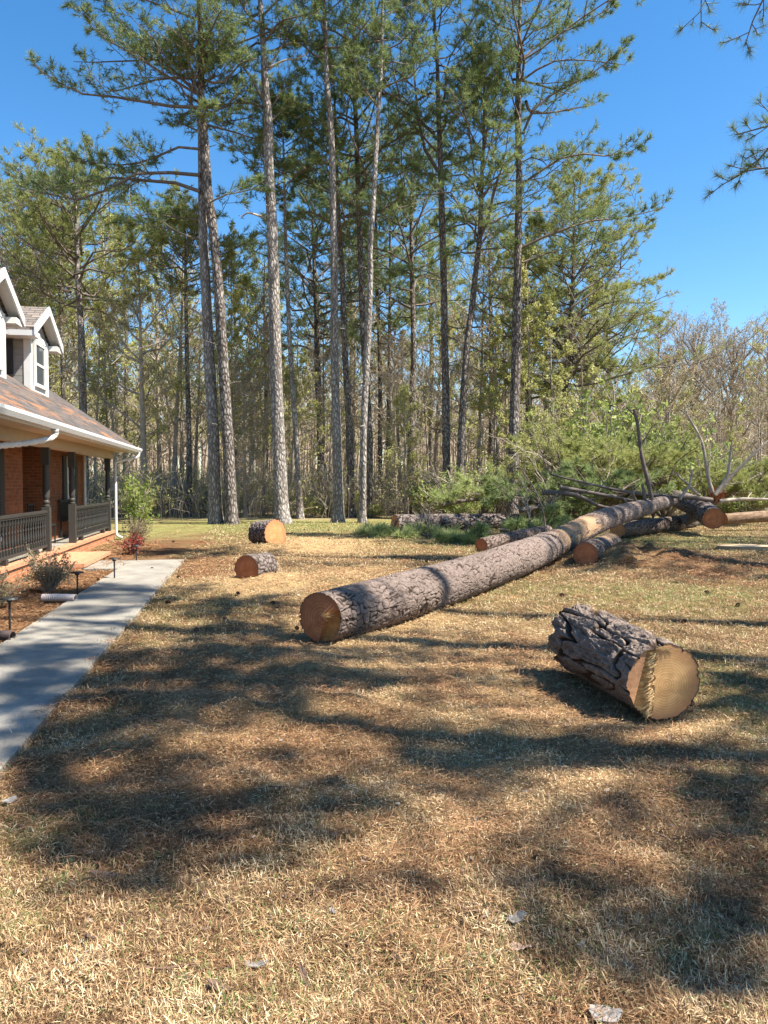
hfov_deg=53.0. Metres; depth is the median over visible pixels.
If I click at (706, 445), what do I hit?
woodland shrub
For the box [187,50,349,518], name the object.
pine tree
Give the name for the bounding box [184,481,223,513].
woodland shrub
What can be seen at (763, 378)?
bare tree
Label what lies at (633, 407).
bare tree
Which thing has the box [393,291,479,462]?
bare tree
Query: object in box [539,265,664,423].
bare tree
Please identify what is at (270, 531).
log round
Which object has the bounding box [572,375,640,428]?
bare tree
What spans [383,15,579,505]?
pine tree
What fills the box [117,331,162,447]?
bare tree
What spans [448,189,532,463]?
pine tree
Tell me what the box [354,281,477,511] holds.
bare tree
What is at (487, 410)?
bare tree
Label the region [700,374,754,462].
bare tree
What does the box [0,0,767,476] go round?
sky
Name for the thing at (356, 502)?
woodland shrub
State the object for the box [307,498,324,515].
woodland shrub
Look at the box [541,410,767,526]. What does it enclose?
fallen treetop
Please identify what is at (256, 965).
bark flake
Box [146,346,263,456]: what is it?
bare tree
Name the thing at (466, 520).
log section
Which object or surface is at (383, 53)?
pine tree
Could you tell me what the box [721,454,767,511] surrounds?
woodland shrub
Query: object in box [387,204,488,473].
pine tree
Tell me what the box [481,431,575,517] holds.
woodland shrub
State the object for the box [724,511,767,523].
log section
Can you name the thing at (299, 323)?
bare tree
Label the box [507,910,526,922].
bark flake
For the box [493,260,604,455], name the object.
pine tree
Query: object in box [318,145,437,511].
pine tree
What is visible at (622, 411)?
bare tree
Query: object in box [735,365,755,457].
bare tree
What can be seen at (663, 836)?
twig
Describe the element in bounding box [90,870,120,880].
bark flake
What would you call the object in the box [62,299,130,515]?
bare tree
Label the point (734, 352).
hardwood tree
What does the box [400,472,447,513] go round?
woodland shrub
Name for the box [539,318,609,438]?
bare tree
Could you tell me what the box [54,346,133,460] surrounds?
bare tree
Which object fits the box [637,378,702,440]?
bare tree
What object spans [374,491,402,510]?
woodland shrub
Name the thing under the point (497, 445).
bare tree
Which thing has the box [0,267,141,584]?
brick house
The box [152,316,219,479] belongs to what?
bare tree
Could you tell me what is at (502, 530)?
fallen branch
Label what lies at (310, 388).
bare tree
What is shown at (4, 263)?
bare tree
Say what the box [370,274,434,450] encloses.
bare tree
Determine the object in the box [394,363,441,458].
bare tree
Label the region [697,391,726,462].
bare tree
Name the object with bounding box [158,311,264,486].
bare tree
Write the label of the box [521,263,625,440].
bare tree
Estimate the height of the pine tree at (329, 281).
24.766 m
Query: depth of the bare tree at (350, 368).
50.57 m
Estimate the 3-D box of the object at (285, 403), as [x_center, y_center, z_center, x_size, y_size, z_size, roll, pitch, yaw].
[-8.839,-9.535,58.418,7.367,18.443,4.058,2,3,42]
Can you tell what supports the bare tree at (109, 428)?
on the ground at (170, 532)
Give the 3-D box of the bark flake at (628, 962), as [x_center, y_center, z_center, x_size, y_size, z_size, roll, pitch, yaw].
[0.840,1.538,2.615,0.064,0.015,0.032,13,10,34]
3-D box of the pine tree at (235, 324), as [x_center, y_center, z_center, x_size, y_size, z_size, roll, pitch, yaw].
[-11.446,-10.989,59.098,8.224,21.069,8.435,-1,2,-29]
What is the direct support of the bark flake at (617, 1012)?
on the ground at (170, 532)
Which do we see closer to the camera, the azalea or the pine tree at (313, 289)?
the azalea
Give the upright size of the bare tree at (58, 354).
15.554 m
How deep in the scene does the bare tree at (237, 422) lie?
50.84 m
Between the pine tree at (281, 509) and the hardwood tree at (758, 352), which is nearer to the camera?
the pine tree at (281, 509)
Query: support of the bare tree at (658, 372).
on the ground at (170, 532)
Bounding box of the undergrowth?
[86,450,767,518]
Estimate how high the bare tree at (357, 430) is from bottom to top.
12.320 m
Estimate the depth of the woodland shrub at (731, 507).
36.37 m
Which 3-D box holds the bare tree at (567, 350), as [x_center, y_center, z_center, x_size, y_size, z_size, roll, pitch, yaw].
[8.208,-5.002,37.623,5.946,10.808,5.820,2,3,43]
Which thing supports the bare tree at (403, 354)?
on the ground at (170, 532)
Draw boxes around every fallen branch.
[500,518,563,531]
[520,463,555,526]
[542,487,609,507]
[559,475,637,501]
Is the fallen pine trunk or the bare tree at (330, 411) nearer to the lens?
the fallen pine trunk
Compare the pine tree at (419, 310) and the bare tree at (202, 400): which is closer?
the pine tree at (419, 310)
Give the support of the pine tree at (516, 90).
on the ground at (170, 532)
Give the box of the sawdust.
[0,530,767,1023]
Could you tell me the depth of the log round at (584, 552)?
15.21 m
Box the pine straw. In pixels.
[0,539,767,1023]
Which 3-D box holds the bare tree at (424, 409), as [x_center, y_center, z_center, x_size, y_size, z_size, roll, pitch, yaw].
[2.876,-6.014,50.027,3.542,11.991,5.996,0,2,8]
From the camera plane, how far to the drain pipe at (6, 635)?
8.00 m
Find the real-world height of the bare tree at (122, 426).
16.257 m
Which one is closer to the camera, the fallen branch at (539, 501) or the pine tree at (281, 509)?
the fallen branch at (539, 501)
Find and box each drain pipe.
[0,630,15,639]
[41,594,77,600]
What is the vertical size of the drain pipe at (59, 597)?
0.100 m
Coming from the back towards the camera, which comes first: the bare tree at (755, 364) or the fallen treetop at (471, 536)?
the bare tree at (755, 364)
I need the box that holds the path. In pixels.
[0,559,183,780]
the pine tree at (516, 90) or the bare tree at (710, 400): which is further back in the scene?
the bare tree at (710, 400)
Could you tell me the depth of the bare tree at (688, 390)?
53.46 m
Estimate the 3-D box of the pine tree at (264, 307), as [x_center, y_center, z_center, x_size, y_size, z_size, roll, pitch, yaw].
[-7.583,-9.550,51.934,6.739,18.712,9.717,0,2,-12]
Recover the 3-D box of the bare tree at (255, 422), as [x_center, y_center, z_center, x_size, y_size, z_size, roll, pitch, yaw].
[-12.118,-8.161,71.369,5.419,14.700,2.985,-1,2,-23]
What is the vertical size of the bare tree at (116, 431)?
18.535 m
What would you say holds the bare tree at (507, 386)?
on the ground at (170, 532)
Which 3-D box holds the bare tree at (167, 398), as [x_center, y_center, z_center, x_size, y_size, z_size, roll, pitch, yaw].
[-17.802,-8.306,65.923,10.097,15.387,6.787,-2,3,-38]
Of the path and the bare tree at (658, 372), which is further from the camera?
the bare tree at (658, 372)
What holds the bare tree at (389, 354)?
on the ground at (170, 532)
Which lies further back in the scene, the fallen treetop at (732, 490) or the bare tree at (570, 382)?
the bare tree at (570, 382)
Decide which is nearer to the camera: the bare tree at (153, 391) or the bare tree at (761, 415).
the bare tree at (761, 415)
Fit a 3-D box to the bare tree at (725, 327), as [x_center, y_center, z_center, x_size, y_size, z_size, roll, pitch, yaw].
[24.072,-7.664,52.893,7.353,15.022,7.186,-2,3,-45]
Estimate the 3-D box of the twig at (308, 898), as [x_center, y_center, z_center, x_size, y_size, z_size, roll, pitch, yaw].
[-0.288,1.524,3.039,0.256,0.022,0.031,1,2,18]
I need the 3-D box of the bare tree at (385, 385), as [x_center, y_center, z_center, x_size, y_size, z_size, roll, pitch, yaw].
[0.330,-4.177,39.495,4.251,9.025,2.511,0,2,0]
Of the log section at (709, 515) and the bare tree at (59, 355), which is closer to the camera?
the log section at (709, 515)
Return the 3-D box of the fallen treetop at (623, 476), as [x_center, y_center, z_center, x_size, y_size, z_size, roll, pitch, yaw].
[7.173,-1.087,28.555,7.916,3.214,4.107,0,2,0]
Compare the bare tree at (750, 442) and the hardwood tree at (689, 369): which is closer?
the hardwood tree at (689, 369)
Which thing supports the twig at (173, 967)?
on the ground at (170, 532)
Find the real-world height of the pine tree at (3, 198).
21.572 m
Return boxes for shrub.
[0,561,34,604]
[19,544,77,592]
[90,489,123,513]
[117,482,175,517]
[118,472,159,531]
[120,514,153,539]
[157,488,192,513]
[178,497,206,513]
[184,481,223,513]
[203,492,241,512]
[236,481,268,513]
[265,480,316,509]
[290,493,322,517]
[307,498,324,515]
[317,501,331,516]
[343,487,377,515]
[366,502,386,517]
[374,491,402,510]
[388,477,426,508]
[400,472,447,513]
[418,460,482,513]
[455,461,500,513]
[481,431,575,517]
[518,386,680,514]
[531,499,568,513]
[547,372,715,504]
[619,410,744,517]
[677,431,747,507]
[717,496,754,513]
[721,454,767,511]
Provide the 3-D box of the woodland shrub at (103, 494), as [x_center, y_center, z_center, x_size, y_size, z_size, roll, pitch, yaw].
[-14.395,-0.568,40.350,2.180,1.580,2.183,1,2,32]
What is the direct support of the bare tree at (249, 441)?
on the ground at (170, 532)
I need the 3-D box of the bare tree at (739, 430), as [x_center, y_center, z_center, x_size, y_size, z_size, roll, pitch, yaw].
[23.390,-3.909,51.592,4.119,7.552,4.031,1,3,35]
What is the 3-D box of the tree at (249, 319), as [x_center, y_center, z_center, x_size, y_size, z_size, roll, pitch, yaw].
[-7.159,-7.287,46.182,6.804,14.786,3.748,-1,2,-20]
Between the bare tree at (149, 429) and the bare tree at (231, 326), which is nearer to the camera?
the bare tree at (231, 326)
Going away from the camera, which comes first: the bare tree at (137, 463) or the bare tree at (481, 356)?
the bare tree at (481, 356)
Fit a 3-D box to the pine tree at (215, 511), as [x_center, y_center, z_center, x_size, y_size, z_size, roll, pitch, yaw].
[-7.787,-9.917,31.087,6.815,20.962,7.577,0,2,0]
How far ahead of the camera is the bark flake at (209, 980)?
2.48 m
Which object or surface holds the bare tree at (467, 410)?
on the ground at (170, 532)
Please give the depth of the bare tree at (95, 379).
60.20 m
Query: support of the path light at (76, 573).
on the ground at (170, 532)
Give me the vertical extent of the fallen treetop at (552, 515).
2.325 m
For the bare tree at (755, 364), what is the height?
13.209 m
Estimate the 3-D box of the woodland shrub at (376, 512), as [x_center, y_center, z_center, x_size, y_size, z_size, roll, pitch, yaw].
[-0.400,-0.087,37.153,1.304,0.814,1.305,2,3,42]
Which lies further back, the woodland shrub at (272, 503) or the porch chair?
the woodland shrub at (272, 503)
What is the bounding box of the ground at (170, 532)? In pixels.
[0,472,767,1023]
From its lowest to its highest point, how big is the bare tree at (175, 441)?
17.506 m
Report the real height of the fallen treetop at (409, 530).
1.444 m
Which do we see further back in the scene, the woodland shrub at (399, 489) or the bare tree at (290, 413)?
the bare tree at (290, 413)
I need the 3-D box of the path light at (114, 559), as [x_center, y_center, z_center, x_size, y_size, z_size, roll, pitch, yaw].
[-4.635,0.994,13.237,0.187,0.412,0.190,0,2,0]
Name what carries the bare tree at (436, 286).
on the ground at (170, 532)
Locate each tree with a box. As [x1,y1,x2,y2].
[0,0,307,524]
[0,121,193,515]
[0,161,87,366]
[0,201,149,398]
[0,237,69,402]
[1,204,138,403]
[10,280,77,392]
[11,233,108,406]
[21,211,115,404]
[26,267,76,392]
[48,226,96,408]
[48,296,168,422]
[53,245,200,516]
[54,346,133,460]
[58,310,99,410]
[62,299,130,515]
[64,286,197,480]
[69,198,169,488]
[69,202,175,477]
[86,277,175,489]
[86,346,138,474]
[89,220,267,509]
[89,382,139,464]
[93,343,201,454]
[100,348,171,476]
[104,0,277,523]
[106,167,307,516]
[112,231,255,514]
[114,325,153,472]
[117,312,191,451]
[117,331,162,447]
[118,323,206,484]
[129,0,348,523]
[136,354,201,471]
[137,316,206,513]
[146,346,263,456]
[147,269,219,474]
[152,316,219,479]
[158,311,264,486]
[172,217,308,474]
[176,344,260,452]
[177,235,267,473]
[179,373,261,464]
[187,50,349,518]
[200,269,330,508]
[216,270,320,510]
[217,352,270,517]
[220,323,286,470]
[225,230,322,477]
[233,289,344,514]
[234,313,317,515]
[238,348,269,476]
[238,388,270,478]
[240,141,425,494]
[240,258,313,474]
[242,354,304,452]
[252,0,405,522]
[257,19,448,517]
[260,370,329,489]
[262,316,358,488]
[268,360,308,477]
[271,0,436,517]
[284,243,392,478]
[284,308,385,488]
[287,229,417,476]
[287,327,369,476]
[298,301,359,503]
[302,303,414,509]
[303,357,343,458]
[305,188,391,452]
[306,0,537,513]
[310,0,455,522]
[311,89,476,513]
[317,185,453,504]
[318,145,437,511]
[319,294,429,512]
[325,330,424,459]
[325,381,376,458]
[326,267,441,477]
[329,361,386,447]
[341,335,431,472]
[351,237,532,476]
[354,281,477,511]
[354,346,430,513]
[370,229,524,473]
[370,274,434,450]
[375,334,451,512]
[380,293,509,465]
[382,384,428,513]
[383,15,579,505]
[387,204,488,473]
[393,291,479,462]
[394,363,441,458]
[406,334,453,484]
[407,310,475,445]
[413,383,457,477]
[420,203,618,511]
[429,245,544,470]
[436,298,525,511]
[439,343,536,449]
[442,0,676,513]
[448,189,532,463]
[450,336,509,470]
[451,313,547,513]
[453,284,541,432]
[453,365,493,477]
[461,140,731,448]
[467,236,600,516]
[468,287,591,440]
[473,357,507,472]
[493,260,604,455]
[496,332,556,463]
[498,393,542,472]
[519,301,581,468]
[519,307,619,438]
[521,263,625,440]
[536,323,588,431]
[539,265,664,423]
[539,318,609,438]
[541,335,595,439]
[554,310,618,437]
[566,246,651,423]
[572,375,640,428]
[585,278,624,423]
[589,367,653,431]
[599,310,711,423]
[609,391,637,434]
[611,294,765,470]
[616,404,638,435]
[619,345,732,464]
[621,389,642,436]
[635,368,717,443]
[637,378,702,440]
[654,373,713,461]
[661,306,767,459]
[670,0,767,206]
[672,298,767,449]
[679,320,767,465]
[681,368,760,462]
[686,353,751,447]
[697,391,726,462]
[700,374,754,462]
[718,397,754,462]
[723,359,767,462]
[728,403,767,467]
[733,374,766,458]
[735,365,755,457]
[736,317,767,435]
[736,422,757,458]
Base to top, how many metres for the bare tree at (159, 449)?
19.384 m
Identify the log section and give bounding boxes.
[391,514,519,531]
[475,525,551,551]
[610,515,698,537]
[669,490,724,528]
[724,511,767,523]
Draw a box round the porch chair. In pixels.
[27,503,55,543]
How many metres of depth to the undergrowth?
38.81 m
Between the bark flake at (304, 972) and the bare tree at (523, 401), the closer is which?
the bark flake at (304, 972)
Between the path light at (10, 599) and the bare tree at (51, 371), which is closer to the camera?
the path light at (10, 599)
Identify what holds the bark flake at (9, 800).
on the ground at (170, 532)
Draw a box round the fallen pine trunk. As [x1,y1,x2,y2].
[299,407,677,642]
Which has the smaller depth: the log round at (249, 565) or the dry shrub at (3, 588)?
the dry shrub at (3, 588)
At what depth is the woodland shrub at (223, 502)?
39.59 m
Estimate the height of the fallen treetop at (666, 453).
3.979 m
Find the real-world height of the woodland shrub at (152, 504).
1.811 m
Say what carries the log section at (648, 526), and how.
on the ground at (170, 532)
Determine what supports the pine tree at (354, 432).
on the ground at (170, 532)
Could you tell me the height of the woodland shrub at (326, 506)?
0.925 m
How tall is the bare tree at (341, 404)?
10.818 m
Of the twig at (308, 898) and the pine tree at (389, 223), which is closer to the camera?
the twig at (308, 898)
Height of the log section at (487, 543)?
0.462 m
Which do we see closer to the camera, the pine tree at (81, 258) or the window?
the window
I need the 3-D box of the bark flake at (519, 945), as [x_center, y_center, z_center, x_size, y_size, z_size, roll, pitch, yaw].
[0.478,1.531,2.712,0.077,0.017,0.058,-17,-17,40]
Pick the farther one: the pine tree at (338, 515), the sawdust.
the pine tree at (338, 515)
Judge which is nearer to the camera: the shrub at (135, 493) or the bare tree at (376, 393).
the shrub at (135, 493)
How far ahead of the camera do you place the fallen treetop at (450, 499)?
29.91 m
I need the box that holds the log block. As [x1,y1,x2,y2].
[548,603,700,719]
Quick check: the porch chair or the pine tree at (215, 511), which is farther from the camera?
the pine tree at (215, 511)
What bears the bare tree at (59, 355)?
on the ground at (170, 532)
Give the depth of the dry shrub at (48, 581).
11.64 m
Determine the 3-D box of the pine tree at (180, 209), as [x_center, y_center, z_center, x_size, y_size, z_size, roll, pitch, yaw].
[-8.426,-8.487,38.991,9.789,17.530,7.694,0,2,0]
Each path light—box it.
[0,596,18,630]
[71,571,83,593]
[109,558,119,577]
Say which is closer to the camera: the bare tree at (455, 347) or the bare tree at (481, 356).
the bare tree at (481, 356)
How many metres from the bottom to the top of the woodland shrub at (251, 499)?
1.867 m
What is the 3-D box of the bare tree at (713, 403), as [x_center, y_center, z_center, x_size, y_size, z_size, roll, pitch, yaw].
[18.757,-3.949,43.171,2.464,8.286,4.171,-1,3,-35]
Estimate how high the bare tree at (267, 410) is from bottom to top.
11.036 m
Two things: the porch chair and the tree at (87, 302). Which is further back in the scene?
the tree at (87, 302)
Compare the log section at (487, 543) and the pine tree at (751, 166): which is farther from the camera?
the log section at (487, 543)
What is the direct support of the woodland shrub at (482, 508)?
on the ground at (170, 532)
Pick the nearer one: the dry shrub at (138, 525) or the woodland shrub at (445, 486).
the dry shrub at (138, 525)
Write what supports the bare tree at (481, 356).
on the ground at (170, 532)
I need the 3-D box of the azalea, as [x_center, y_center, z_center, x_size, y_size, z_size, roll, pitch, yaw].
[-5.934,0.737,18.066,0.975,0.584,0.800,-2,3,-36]
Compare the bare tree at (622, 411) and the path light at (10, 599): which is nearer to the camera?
the path light at (10, 599)
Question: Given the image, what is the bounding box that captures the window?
[67,456,76,505]
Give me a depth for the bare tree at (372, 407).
80.18 m
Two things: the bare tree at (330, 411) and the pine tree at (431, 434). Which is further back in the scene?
the bare tree at (330, 411)
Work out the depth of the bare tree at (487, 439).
75.31 m
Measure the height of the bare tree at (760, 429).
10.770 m
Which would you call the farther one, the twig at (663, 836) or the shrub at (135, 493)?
the shrub at (135, 493)
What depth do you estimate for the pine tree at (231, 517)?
30.95 m
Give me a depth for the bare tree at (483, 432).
58.11 m
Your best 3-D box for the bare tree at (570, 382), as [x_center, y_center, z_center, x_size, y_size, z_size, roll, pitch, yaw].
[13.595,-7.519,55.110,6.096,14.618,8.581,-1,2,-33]
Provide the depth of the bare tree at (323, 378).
47.81 m
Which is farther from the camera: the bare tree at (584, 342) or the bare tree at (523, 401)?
the bare tree at (523, 401)
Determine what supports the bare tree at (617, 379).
on the ground at (170, 532)
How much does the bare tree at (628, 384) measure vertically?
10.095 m
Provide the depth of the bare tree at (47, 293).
41.54 m
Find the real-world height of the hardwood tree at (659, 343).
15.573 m
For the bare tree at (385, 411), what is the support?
on the ground at (170, 532)
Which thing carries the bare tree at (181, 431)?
on the ground at (170, 532)
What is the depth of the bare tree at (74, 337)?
47.92 m
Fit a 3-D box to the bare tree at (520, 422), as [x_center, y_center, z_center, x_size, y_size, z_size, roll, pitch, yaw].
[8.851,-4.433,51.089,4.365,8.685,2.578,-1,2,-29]
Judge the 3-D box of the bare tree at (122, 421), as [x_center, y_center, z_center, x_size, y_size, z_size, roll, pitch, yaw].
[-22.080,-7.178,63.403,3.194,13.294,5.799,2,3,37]
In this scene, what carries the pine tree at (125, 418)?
on the ground at (170, 532)
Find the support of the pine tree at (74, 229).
on the ground at (170, 532)
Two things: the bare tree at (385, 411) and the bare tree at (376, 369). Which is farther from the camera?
the bare tree at (385, 411)
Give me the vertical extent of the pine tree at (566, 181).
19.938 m
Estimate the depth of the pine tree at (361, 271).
36.03 m
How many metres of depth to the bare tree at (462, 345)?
39.35 m
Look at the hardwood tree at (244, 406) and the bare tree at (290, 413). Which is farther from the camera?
the bare tree at (290, 413)
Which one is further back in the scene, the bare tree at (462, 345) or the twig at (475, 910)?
the bare tree at (462, 345)
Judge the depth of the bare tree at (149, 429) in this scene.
55.81 m
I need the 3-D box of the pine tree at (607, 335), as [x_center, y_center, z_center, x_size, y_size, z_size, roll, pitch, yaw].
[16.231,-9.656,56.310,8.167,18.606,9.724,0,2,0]
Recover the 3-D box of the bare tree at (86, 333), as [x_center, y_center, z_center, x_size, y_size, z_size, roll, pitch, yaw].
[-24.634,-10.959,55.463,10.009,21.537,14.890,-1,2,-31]
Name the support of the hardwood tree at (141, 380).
on the ground at (170, 532)
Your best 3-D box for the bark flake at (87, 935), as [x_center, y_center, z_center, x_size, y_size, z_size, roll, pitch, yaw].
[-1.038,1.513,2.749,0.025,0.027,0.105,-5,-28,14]
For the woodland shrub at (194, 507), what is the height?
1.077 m
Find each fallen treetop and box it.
[352,502,464,538]
[422,453,519,513]
[429,519,492,544]
[477,441,675,518]
[486,416,669,487]
[497,470,575,533]
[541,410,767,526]
[561,402,721,496]
[682,437,767,498]
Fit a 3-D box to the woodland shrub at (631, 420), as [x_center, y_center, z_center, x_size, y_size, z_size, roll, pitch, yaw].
[12.339,-3.433,38.812,8.380,7.594,6.372,1,2,20]
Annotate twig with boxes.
[144,961,196,976]
[282,893,341,903]
[457,904,499,912]
[655,832,679,838]
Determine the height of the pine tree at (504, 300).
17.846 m
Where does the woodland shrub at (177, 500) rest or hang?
on the ground at (170, 532)
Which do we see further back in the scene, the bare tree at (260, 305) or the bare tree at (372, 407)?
the bare tree at (372, 407)
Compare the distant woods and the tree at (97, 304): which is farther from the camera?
the distant woods
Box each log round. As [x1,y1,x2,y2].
[234,552,277,578]
[248,519,286,543]
[573,533,621,564]
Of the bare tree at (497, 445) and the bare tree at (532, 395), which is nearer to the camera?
the bare tree at (497, 445)
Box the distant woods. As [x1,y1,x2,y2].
[54,343,766,487]
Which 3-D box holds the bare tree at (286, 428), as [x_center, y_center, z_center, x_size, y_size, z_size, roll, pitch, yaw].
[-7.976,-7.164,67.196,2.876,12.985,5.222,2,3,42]
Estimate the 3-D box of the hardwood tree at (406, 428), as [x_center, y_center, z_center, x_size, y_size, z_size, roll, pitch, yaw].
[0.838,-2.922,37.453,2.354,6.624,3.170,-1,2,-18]
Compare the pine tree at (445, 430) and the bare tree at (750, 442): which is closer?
the pine tree at (445, 430)
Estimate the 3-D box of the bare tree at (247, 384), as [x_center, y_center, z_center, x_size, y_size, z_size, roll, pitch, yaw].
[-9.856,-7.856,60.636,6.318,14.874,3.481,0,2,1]
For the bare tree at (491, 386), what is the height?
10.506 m
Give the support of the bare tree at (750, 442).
on the ground at (170, 532)
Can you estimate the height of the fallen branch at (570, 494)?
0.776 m
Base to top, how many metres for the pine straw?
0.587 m
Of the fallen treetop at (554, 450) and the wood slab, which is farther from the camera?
the fallen treetop at (554, 450)
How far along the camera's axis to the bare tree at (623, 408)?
44.31 m
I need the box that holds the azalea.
[106,531,147,554]
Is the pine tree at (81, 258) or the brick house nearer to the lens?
the brick house
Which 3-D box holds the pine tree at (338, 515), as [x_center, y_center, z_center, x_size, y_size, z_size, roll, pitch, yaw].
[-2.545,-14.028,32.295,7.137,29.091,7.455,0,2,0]
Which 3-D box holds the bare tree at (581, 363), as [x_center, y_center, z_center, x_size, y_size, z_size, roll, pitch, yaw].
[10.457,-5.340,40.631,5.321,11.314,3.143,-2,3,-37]
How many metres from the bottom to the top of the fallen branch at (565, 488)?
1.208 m
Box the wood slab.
[716,544,767,549]
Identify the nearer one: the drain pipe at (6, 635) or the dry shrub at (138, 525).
the drain pipe at (6, 635)
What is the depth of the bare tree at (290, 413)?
71.28 m
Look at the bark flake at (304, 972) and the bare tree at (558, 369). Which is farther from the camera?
the bare tree at (558, 369)
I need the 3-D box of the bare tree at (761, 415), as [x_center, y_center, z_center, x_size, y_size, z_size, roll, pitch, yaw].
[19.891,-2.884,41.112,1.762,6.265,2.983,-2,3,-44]
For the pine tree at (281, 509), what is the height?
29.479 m
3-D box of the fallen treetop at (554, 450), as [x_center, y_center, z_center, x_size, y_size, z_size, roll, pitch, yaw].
[7.331,-2.321,30.374,8.503,3.274,5.845,-1,2,-24]
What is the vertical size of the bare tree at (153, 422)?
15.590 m
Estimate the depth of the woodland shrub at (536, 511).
37.44 m
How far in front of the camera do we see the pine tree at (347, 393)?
36.97 m
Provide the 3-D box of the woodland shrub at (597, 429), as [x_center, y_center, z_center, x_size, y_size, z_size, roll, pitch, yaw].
[10.227,-2.886,36.718,7.660,6.663,6.032,0,2,2]
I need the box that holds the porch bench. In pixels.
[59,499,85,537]
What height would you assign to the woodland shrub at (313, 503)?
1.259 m
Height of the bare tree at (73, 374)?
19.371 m
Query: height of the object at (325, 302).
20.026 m
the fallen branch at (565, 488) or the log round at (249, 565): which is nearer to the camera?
the log round at (249, 565)
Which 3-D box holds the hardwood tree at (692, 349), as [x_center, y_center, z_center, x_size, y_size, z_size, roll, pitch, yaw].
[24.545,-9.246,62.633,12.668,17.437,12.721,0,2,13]
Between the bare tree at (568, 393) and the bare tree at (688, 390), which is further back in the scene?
the bare tree at (568, 393)
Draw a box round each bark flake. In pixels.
[2,796,16,803]
[84,932,100,938]
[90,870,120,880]
[206,978,231,993]
[245,959,267,967]
[298,962,309,987]
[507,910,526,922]
[510,942,531,950]
[588,1004,622,1022]
[623,958,641,969]
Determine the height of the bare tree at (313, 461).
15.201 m
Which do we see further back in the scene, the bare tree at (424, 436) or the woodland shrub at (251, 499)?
the bare tree at (424, 436)
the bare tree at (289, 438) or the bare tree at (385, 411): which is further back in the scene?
the bare tree at (385, 411)
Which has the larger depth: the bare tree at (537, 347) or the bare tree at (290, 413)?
the bare tree at (290, 413)
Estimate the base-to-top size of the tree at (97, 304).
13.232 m
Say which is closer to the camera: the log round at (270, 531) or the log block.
the log block
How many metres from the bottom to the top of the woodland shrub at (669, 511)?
5.183 m
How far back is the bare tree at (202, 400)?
66.25 m

